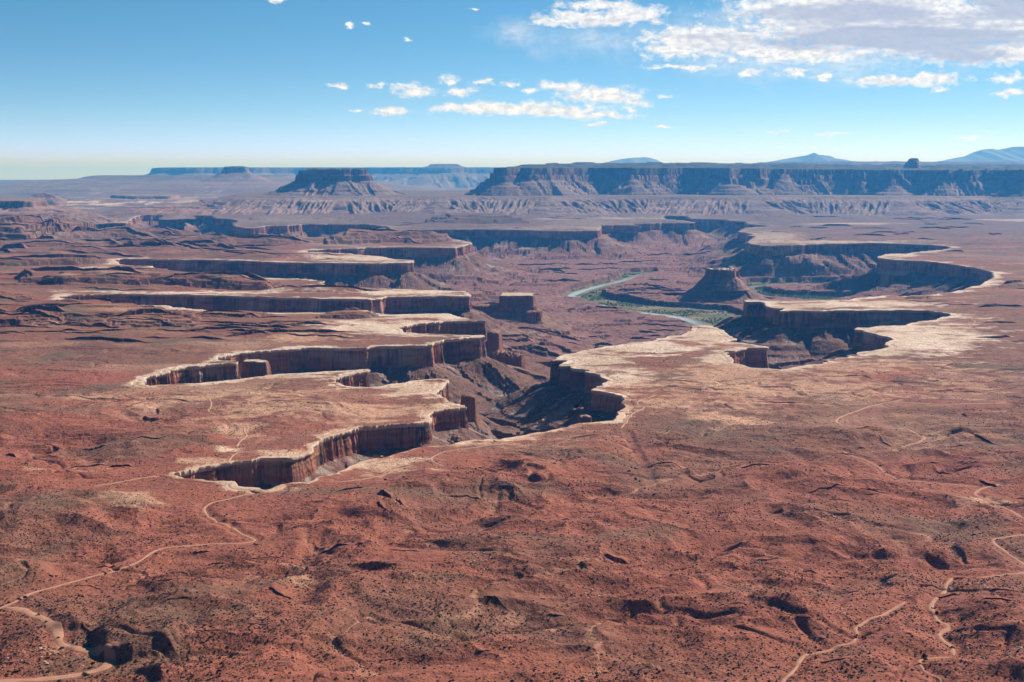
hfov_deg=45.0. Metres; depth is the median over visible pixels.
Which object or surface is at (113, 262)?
cliff
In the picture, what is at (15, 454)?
rock ledge
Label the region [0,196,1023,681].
ground
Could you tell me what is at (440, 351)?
cliff
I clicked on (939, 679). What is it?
dry wash
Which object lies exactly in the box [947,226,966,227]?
rock ledge
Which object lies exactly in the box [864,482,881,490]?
rock ledge
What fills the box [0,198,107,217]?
mesa
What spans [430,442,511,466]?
dirt track
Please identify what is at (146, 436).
rock ledge
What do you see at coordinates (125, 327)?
rock ledge
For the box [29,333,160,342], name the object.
rock ledge
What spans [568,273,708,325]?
river
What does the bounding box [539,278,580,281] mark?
rock ledge
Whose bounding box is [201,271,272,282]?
rock ledge
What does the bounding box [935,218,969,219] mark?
rock ledge
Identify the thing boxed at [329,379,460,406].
cliff
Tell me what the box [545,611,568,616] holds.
rock ledge
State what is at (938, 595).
rock ledge
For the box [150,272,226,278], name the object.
rock ledge
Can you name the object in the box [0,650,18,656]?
rock ledge
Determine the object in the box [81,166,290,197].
butte
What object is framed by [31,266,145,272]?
rock ledge
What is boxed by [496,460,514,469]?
rock ledge
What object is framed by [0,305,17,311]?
rock ledge
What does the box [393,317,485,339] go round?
cliff
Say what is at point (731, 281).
rock tower
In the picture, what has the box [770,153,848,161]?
mountain
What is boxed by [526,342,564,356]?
rock ledge
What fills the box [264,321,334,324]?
rock ledge
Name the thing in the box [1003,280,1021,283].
rock ledge
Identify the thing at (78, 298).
rock ledge
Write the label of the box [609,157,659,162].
mountain
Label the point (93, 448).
rock ledge
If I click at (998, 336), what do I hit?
rock ledge
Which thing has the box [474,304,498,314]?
rock tower
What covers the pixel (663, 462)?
rock ledge
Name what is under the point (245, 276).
rock ledge
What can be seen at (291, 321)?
rock ledge
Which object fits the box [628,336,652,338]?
rock ledge
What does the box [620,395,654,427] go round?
dirt track
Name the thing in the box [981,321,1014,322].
rock ledge
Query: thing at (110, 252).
rock ledge
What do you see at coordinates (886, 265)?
cliff
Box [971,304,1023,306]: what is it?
rock ledge
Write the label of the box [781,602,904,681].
dry wash
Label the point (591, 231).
cliff
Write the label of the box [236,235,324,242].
rock ledge
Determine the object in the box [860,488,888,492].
rock ledge
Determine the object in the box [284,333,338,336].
rock ledge
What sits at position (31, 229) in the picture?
rock ledge
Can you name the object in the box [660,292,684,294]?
rock ledge
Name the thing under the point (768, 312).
cliff
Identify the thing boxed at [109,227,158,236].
rock ledge
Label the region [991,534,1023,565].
dry wash
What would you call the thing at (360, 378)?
cliff
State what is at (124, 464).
rock ledge
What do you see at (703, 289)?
butte
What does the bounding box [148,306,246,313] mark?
rock ledge
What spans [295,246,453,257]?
cliff
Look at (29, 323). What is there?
rock ledge
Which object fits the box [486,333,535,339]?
rock ledge
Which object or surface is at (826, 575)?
rock ledge
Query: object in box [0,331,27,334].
rock ledge
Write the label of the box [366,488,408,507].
rock ledge
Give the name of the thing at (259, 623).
rock ledge
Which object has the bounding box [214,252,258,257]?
rock ledge
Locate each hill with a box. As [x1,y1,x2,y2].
[27,193,70,205]
[33,212,130,223]
[114,204,267,214]
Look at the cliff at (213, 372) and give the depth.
2524.96 m
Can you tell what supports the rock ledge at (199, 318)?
on the ground
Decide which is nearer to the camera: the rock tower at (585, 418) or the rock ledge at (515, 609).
the rock ledge at (515, 609)
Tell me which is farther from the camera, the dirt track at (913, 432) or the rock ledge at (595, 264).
the rock ledge at (595, 264)
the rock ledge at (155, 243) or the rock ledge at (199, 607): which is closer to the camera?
the rock ledge at (199, 607)
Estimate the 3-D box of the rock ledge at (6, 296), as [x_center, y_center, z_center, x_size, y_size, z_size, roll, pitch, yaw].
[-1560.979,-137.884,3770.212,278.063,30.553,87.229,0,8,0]
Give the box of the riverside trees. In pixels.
[570,271,843,324]
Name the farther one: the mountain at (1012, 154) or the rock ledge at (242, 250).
the mountain at (1012, 154)
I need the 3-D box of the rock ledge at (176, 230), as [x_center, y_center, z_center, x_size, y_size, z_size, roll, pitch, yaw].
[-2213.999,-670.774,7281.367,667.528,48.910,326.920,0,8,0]
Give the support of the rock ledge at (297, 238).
on the ground
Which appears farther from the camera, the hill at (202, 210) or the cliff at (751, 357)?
the hill at (202, 210)
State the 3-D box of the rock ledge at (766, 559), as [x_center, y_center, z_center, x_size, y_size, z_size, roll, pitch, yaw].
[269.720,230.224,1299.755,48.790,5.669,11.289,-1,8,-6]
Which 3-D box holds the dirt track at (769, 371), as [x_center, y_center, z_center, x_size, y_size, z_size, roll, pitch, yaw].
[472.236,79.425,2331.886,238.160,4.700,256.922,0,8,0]
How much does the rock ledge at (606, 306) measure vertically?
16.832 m
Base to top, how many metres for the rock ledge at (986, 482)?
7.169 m
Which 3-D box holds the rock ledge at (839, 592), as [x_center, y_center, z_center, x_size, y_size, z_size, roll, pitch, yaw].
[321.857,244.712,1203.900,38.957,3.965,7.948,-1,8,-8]
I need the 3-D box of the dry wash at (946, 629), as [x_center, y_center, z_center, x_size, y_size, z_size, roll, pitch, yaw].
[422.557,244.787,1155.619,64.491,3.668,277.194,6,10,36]
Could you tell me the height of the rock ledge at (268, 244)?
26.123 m
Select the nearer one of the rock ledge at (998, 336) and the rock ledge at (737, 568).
the rock ledge at (737, 568)
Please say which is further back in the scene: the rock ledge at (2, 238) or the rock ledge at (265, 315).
the rock ledge at (2, 238)
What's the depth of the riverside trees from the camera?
5587.90 m
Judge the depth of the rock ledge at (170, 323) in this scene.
3105.48 m
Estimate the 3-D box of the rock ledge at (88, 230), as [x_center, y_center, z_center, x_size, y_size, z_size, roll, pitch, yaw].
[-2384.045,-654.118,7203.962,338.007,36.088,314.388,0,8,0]
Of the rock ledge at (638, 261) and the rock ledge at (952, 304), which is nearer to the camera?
the rock ledge at (952, 304)
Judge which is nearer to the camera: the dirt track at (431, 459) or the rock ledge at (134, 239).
the dirt track at (431, 459)
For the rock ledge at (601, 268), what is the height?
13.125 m
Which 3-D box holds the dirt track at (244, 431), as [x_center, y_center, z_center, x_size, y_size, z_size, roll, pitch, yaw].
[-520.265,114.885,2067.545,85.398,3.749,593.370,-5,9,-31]
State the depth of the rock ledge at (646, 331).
4275.73 m
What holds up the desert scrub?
on the ground
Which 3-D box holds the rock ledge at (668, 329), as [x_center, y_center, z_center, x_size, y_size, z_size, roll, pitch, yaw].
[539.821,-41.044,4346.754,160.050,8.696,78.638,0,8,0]
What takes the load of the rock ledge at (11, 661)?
on the ground
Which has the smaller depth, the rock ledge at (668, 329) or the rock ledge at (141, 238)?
the rock ledge at (668, 329)
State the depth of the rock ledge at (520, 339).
3771.10 m
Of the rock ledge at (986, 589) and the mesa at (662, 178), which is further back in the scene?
the mesa at (662, 178)
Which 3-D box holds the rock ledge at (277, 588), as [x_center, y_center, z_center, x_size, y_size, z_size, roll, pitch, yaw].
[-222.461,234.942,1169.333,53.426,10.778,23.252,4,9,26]
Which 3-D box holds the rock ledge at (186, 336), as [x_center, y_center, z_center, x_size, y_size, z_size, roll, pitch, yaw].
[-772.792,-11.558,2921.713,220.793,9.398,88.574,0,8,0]
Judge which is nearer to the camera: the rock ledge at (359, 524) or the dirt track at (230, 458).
the rock ledge at (359, 524)
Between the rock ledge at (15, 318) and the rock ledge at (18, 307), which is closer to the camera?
the rock ledge at (15, 318)
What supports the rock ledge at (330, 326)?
on the ground
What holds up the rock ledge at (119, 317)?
on the ground
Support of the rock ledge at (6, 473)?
on the ground
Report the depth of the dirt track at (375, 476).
1615.89 m
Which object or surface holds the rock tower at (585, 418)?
on the ground
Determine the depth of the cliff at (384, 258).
5698.06 m
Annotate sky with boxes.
[0,0,1023,179]
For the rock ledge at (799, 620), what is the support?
on the ground
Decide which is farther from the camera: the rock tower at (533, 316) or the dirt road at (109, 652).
the rock tower at (533, 316)
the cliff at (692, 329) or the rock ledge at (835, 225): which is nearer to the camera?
the cliff at (692, 329)
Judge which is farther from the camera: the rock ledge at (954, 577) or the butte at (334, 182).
the butte at (334, 182)
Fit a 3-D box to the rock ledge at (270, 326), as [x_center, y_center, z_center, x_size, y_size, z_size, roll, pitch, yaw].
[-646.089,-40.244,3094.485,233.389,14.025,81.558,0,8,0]
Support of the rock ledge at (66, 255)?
on the ground
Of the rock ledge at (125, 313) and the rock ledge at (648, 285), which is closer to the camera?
the rock ledge at (125, 313)
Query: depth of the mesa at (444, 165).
29260.10 m
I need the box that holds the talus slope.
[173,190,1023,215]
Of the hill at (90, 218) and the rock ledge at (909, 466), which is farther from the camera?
the hill at (90, 218)
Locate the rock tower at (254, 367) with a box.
[241,359,271,378]
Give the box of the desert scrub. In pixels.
[0,342,1023,681]
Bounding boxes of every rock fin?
[460,393,493,434]
[492,349,525,369]
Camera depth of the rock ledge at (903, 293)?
5138.52 m
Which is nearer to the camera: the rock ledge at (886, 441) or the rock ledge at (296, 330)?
the rock ledge at (886, 441)
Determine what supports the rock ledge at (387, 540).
on the ground
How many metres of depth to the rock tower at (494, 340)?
3204.03 m
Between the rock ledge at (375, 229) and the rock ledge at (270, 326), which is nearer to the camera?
the rock ledge at (270, 326)
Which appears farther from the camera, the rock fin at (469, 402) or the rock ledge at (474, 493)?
the rock fin at (469, 402)
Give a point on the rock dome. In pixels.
(912, 162)
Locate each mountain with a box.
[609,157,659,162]
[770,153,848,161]
[936,147,1023,161]
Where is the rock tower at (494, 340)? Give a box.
[486,329,504,358]
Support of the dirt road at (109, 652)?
on the ground
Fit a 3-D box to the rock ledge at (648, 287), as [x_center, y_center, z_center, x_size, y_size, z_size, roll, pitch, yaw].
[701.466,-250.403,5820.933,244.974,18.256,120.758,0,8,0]
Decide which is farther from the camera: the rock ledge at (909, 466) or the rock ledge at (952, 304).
the rock ledge at (952, 304)
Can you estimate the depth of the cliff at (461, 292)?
4118.41 m
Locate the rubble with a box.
[272,256,958,487]
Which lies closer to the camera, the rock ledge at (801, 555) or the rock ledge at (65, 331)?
the rock ledge at (801, 555)
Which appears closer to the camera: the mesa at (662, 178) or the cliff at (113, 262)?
the cliff at (113, 262)
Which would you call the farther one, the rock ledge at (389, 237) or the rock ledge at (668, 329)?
the rock ledge at (389, 237)
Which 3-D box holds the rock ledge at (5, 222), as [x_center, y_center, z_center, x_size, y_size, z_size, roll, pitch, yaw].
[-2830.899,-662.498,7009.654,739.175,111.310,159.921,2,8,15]
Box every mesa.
[0,180,22,182]
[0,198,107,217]
[92,194,195,201]
[146,167,499,188]
[426,164,463,166]
[464,162,1023,197]
[757,161,1023,164]
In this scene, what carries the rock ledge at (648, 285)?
on the ground
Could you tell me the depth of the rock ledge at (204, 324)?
3060.43 m
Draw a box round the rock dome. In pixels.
[903,158,920,167]
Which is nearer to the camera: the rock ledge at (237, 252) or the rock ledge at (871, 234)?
the rock ledge at (237, 252)
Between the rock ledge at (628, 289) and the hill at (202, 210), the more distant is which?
the hill at (202, 210)
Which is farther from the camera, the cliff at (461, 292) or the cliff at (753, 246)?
the cliff at (753, 246)
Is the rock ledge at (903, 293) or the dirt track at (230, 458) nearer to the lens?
the dirt track at (230, 458)
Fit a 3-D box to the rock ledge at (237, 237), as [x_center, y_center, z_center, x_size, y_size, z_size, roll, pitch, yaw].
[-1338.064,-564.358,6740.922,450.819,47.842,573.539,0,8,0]
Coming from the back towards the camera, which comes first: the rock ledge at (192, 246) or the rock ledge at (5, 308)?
the rock ledge at (192, 246)
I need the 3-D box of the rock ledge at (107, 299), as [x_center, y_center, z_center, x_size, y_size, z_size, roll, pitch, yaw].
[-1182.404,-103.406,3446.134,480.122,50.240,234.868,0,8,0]
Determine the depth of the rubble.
2895.26 m
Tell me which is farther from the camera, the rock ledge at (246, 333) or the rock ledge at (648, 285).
the rock ledge at (648, 285)
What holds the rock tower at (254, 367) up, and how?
on the ground
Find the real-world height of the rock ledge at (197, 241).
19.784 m
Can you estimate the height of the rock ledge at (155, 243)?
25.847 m
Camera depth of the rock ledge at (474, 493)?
1546.43 m
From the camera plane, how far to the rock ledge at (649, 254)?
8102.23 m
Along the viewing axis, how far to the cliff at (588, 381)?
2428.46 m
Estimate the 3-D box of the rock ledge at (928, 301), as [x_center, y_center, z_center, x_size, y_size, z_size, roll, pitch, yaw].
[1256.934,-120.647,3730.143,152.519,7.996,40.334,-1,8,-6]
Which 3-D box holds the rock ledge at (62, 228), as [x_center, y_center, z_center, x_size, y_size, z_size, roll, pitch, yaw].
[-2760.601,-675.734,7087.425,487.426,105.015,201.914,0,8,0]
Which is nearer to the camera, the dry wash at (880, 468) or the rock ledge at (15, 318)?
the dry wash at (880, 468)
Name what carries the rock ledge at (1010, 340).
on the ground
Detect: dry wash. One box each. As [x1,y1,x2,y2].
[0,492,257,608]
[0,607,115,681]
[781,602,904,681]
[842,451,976,486]
[918,657,951,681]
[929,572,1023,655]
[973,484,1023,519]
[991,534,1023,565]
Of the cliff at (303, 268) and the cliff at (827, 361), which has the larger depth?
the cliff at (303, 268)
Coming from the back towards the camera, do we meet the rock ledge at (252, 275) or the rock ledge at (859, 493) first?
the rock ledge at (252, 275)
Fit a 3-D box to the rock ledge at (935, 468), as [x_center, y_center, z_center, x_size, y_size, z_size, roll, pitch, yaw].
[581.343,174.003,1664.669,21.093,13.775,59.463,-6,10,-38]
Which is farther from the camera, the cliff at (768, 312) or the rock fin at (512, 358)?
the cliff at (768, 312)
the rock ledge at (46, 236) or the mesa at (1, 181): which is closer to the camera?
the rock ledge at (46, 236)
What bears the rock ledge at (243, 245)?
on the ground
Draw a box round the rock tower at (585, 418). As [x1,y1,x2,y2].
[577,414,591,422]
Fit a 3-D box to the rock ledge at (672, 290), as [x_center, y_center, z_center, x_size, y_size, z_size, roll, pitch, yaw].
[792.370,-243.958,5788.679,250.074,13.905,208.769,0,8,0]
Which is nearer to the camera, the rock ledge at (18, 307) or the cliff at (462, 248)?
the rock ledge at (18, 307)
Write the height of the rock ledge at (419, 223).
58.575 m
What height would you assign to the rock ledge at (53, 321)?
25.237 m
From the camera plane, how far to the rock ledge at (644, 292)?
5541.09 m
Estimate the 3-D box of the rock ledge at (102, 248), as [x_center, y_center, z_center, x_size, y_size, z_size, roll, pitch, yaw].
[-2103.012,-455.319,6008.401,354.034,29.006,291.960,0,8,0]
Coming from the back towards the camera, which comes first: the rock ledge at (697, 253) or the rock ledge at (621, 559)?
the rock ledge at (697, 253)
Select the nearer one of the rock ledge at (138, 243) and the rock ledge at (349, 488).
the rock ledge at (349, 488)
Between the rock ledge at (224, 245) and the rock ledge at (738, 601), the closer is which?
the rock ledge at (738, 601)
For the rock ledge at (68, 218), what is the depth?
7302.91 m
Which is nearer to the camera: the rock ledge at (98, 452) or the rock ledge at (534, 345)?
the rock ledge at (98, 452)
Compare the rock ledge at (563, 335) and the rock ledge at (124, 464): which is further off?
the rock ledge at (563, 335)
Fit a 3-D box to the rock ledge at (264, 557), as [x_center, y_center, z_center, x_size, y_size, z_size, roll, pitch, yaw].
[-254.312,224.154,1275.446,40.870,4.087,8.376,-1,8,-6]
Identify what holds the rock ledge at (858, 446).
on the ground
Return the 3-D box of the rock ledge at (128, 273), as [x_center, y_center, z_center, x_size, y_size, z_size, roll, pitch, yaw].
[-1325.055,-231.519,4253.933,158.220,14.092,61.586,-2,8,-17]
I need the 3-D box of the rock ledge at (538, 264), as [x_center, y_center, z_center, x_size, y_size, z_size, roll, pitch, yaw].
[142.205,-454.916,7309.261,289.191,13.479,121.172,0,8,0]
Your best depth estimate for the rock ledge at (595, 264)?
7302.58 m
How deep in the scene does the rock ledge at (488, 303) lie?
5130.73 m
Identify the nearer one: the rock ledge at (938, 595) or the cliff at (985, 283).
the rock ledge at (938, 595)
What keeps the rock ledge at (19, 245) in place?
on the ground
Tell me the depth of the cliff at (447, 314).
3456.28 m
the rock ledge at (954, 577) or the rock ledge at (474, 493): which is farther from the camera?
the rock ledge at (474, 493)
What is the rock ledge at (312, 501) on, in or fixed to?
on the ground
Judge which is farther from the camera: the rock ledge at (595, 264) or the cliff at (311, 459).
the rock ledge at (595, 264)
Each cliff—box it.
[50,297,457,317]
[53,293,471,313]
[81,259,154,269]
[94,214,405,234]
[107,258,414,274]
[136,369,369,386]
[139,358,239,385]
[160,405,468,486]
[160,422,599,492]
[213,335,486,375]
[266,278,471,305]
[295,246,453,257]
[299,252,413,261]
[304,237,472,257]
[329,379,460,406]
[389,225,601,239]
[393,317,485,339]
[549,325,761,383]
[550,360,633,423]
[600,214,745,233]
[719,346,796,370]
[737,221,790,241]
[742,300,956,328]
[745,239,957,256]
[749,278,1000,301]
[794,349,881,367]
[852,316,955,350]
[875,247,1002,281]
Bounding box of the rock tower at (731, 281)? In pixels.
[716,269,748,290]
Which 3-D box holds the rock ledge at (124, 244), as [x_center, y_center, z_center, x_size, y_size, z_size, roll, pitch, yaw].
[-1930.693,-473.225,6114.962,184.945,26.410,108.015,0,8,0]
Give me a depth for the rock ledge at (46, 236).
6749.82 m
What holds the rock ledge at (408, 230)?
on the ground
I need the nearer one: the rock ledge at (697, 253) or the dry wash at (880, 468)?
the dry wash at (880, 468)
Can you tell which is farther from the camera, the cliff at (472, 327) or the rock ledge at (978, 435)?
the cliff at (472, 327)
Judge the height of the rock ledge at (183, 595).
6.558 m
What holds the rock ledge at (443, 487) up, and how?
on the ground
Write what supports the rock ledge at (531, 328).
on the ground
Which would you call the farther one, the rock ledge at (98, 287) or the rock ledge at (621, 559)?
the rock ledge at (98, 287)
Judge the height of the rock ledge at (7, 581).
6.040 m
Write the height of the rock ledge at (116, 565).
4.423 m
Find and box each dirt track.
[96,452,255,485]
[129,385,247,446]
[340,465,413,481]
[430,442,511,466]
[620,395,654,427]
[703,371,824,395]
[835,402,1005,446]
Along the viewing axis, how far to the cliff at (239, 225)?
9018.65 m
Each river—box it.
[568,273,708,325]
[749,285,765,295]
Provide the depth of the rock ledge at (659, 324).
4473.37 m
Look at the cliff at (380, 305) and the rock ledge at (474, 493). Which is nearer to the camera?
the rock ledge at (474, 493)
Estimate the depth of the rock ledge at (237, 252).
5774.57 m
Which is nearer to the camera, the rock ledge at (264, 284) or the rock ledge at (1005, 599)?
the rock ledge at (1005, 599)
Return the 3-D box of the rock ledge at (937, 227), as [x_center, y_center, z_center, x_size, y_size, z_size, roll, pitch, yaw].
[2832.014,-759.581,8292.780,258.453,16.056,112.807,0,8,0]
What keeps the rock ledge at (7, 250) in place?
on the ground
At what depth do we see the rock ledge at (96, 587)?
1201.06 m
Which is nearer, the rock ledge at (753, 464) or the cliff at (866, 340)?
the rock ledge at (753, 464)
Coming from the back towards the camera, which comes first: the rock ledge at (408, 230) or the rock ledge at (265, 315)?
the rock ledge at (408, 230)
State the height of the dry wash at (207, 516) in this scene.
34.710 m
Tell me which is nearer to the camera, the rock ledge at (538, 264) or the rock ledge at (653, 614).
the rock ledge at (653, 614)
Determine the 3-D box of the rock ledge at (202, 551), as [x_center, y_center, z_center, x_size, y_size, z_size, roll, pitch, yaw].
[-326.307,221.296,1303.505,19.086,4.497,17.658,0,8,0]
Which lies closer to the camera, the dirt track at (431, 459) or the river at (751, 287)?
the dirt track at (431, 459)
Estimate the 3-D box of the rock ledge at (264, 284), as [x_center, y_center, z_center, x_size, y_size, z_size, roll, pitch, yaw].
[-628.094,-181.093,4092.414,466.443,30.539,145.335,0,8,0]
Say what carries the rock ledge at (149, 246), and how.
on the ground
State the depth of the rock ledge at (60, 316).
3128.22 m
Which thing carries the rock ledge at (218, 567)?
on the ground
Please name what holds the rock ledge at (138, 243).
on the ground
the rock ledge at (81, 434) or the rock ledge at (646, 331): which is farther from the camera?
the rock ledge at (646, 331)
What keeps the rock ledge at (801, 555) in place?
on the ground
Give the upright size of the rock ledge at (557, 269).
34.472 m
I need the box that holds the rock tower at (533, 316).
[525,310,542,323]
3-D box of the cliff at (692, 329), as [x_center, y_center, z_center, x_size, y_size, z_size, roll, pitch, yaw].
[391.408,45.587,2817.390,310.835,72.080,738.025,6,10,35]
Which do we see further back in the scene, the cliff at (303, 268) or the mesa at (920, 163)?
the mesa at (920, 163)
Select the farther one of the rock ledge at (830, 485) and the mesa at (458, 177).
the mesa at (458, 177)
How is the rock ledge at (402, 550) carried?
on the ground
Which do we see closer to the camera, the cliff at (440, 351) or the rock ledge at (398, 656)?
the rock ledge at (398, 656)
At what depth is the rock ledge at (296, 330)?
2993.95 m
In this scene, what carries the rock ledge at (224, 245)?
on the ground
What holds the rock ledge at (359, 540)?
on the ground
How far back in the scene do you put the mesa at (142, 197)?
15835.66 m
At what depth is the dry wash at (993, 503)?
1507.30 m
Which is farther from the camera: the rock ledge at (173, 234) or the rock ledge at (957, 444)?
the rock ledge at (173, 234)
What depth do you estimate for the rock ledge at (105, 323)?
3088.98 m
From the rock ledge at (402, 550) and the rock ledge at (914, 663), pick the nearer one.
the rock ledge at (914, 663)
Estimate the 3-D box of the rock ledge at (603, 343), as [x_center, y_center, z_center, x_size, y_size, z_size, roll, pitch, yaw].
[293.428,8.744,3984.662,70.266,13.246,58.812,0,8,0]
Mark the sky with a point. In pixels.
(88, 87)
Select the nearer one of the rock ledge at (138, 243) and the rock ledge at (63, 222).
the rock ledge at (138, 243)
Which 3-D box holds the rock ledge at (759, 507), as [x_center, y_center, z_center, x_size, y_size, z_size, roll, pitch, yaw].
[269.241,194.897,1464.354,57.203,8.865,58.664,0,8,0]
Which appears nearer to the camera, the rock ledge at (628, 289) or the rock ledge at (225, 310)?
the rock ledge at (225, 310)
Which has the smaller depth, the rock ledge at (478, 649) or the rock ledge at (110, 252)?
the rock ledge at (478, 649)
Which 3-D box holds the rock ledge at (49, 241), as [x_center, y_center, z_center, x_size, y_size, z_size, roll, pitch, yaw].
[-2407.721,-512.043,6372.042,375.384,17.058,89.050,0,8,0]
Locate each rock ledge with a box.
[0,214,70,231]
[0,217,61,234]
[0,237,64,240]
[0,248,14,252]
[0,292,35,300]
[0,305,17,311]
[0,309,72,321]
[0,316,30,321]
[0,316,97,326]
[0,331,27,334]
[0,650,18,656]
[0,658,22,663]
[1,305,195,316]
[1,452,21,457]
[1,461,116,475]
[2,243,28,248]
[3,254,109,261]
[4,578,46,583]
[8,301,128,311]
[10,222,51,233]
[16,240,78,242]
[16,317,57,327]
[23,330,107,333]
[26,216,84,230]
[28,234,60,238]
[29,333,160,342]
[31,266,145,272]
[48,239,123,244]
[54,215,72,220]
[56,322,134,331]
[61,249,147,256]
[62,431,91,435]
[68,297,91,299]
[70,229,105,231]
[70,245,107,249]
[71,226,98,230]
[74,286,160,290]
[74,584,104,588]
[75,319,122,327]
[79,439,134,460]
[80,443,109,449]
[88,224,186,232]
[89,297,147,306]
[90,315,164,321]
[95,245,151,247]
[95,564,118,567]
[96,239,175,246]
[105,272,147,274]
[108,243,134,247]
[108,463,133,466]
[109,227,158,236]
[110,312,204,327]
[116,238,184,240]
[129,431,201,439]
[131,235,195,239]
[139,335,229,339]
[140,241,177,245]
[142,310,258,322]
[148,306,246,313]
[148,321,285,333]
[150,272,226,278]
[158,230,198,235]
[158,308,298,317]
[159,325,264,331]
[160,593,193,602]
[169,604,203,610]
[174,243,210,250]
[175,241,279,246]
[179,245,285,254]
[180,323,261,328]
[181,240,218,242]
[185,243,278,250]
[189,242,211,246]
[192,549,209,553]
[197,328,272,332]
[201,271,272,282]
[202,248,308,253]
[206,565,225,568]
[214,235,294,239]
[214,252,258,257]
[217,243,238,248]
[218,323,295,327]
[222,327,287,336]
[226,234,319,240]
[226,329,350,332]
[230,274,305,287]
[232,241,297,246]
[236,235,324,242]
[243,622,274,624]
[245,556,284,559]
[252,281,390,291]
[257,583,295,599]
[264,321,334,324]
[265,320,326,322]
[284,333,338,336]
[291,325,366,327]
[292,500,331,505]
[312,520,344,530]
[316,509,337,515]
[316,537,369,554]
[335,487,363,491]
[341,521,381,525]
[343,227,397,231]
[349,229,432,243]
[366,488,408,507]
[373,537,396,540]
[376,499,392,510]
[381,651,406,660]
[386,549,421,551]
[393,230,433,235]
[395,215,453,225]
[424,483,458,490]
[444,486,497,500]
[472,302,498,304]
[475,647,491,652]
[478,585,554,617]
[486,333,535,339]
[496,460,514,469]
[502,336,534,341]
[516,265,568,271]
[517,263,556,264]
[518,327,545,332]
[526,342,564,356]
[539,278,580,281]
[539,328,583,340]
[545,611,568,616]
[572,262,621,264]
[576,267,625,269]
[593,342,613,345]
[594,305,618,308]
[602,551,629,563]
[612,288,649,291]
[616,260,662,262]
[623,292,665,295]
[625,282,670,287]
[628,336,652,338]
[635,285,682,289]
[636,329,658,332]
[637,322,689,327]
[641,462,684,467]
[644,252,671,255]
[649,328,686,330]
[651,609,668,619]
[658,289,688,291]
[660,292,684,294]
[683,251,710,254]
[695,567,744,573]
[710,599,751,609]
[716,500,767,512]
[739,463,768,467]
[746,557,789,562]
[749,399,817,402]
[770,553,815,557]
[775,614,811,625]
[796,512,844,519]
[802,570,842,577]
[804,482,849,493]
[818,224,850,225]
[818,657,847,662]
[828,589,860,594]
[835,501,871,507]
[838,444,865,451]
[840,490,880,497]
[855,234,885,235]
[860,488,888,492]
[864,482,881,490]
[877,434,903,449]
[894,291,911,295]
[896,460,939,471]
[909,300,949,301]
[910,661,921,665]
[920,227,953,228]
[929,303,976,304]
[931,464,956,473]
[932,593,957,597]
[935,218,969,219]
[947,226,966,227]
[947,575,978,579]
[948,443,963,446]
[964,429,1005,446]
[970,334,1009,337]
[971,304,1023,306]
[974,477,997,486]
[978,588,1013,590]
[979,597,1013,600]
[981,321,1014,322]
[995,340,1023,341]
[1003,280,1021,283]
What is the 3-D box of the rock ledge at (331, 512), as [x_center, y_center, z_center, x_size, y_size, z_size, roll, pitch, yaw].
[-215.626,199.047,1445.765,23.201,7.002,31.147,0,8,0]
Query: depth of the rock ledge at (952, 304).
3628.39 m
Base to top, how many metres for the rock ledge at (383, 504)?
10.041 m
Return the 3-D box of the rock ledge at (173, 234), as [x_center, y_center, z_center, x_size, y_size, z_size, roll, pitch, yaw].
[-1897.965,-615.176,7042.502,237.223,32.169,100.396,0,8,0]
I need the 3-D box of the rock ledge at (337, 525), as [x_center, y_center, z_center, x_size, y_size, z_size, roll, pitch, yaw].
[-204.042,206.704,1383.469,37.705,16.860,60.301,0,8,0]
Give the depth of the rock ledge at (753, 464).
1646.15 m
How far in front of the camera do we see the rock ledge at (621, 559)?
1266.42 m
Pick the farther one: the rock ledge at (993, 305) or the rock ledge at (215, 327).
the rock ledge at (993, 305)
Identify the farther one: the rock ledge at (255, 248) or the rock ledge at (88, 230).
the rock ledge at (88, 230)
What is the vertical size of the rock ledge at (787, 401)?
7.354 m
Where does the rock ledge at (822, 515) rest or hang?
on the ground
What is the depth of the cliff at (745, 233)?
8065.34 m
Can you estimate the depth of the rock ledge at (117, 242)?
6359.45 m
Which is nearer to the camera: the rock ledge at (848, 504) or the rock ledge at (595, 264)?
the rock ledge at (848, 504)
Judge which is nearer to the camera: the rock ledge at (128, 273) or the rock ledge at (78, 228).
the rock ledge at (128, 273)
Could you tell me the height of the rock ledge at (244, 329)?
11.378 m
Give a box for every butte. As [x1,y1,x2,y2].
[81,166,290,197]
[262,168,405,195]
[489,292,572,329]
[676,268,767,303]
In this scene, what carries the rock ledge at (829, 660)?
on the ground
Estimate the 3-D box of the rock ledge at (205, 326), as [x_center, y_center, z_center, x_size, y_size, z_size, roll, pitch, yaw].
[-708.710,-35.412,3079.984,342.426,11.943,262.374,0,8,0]
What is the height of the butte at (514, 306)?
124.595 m

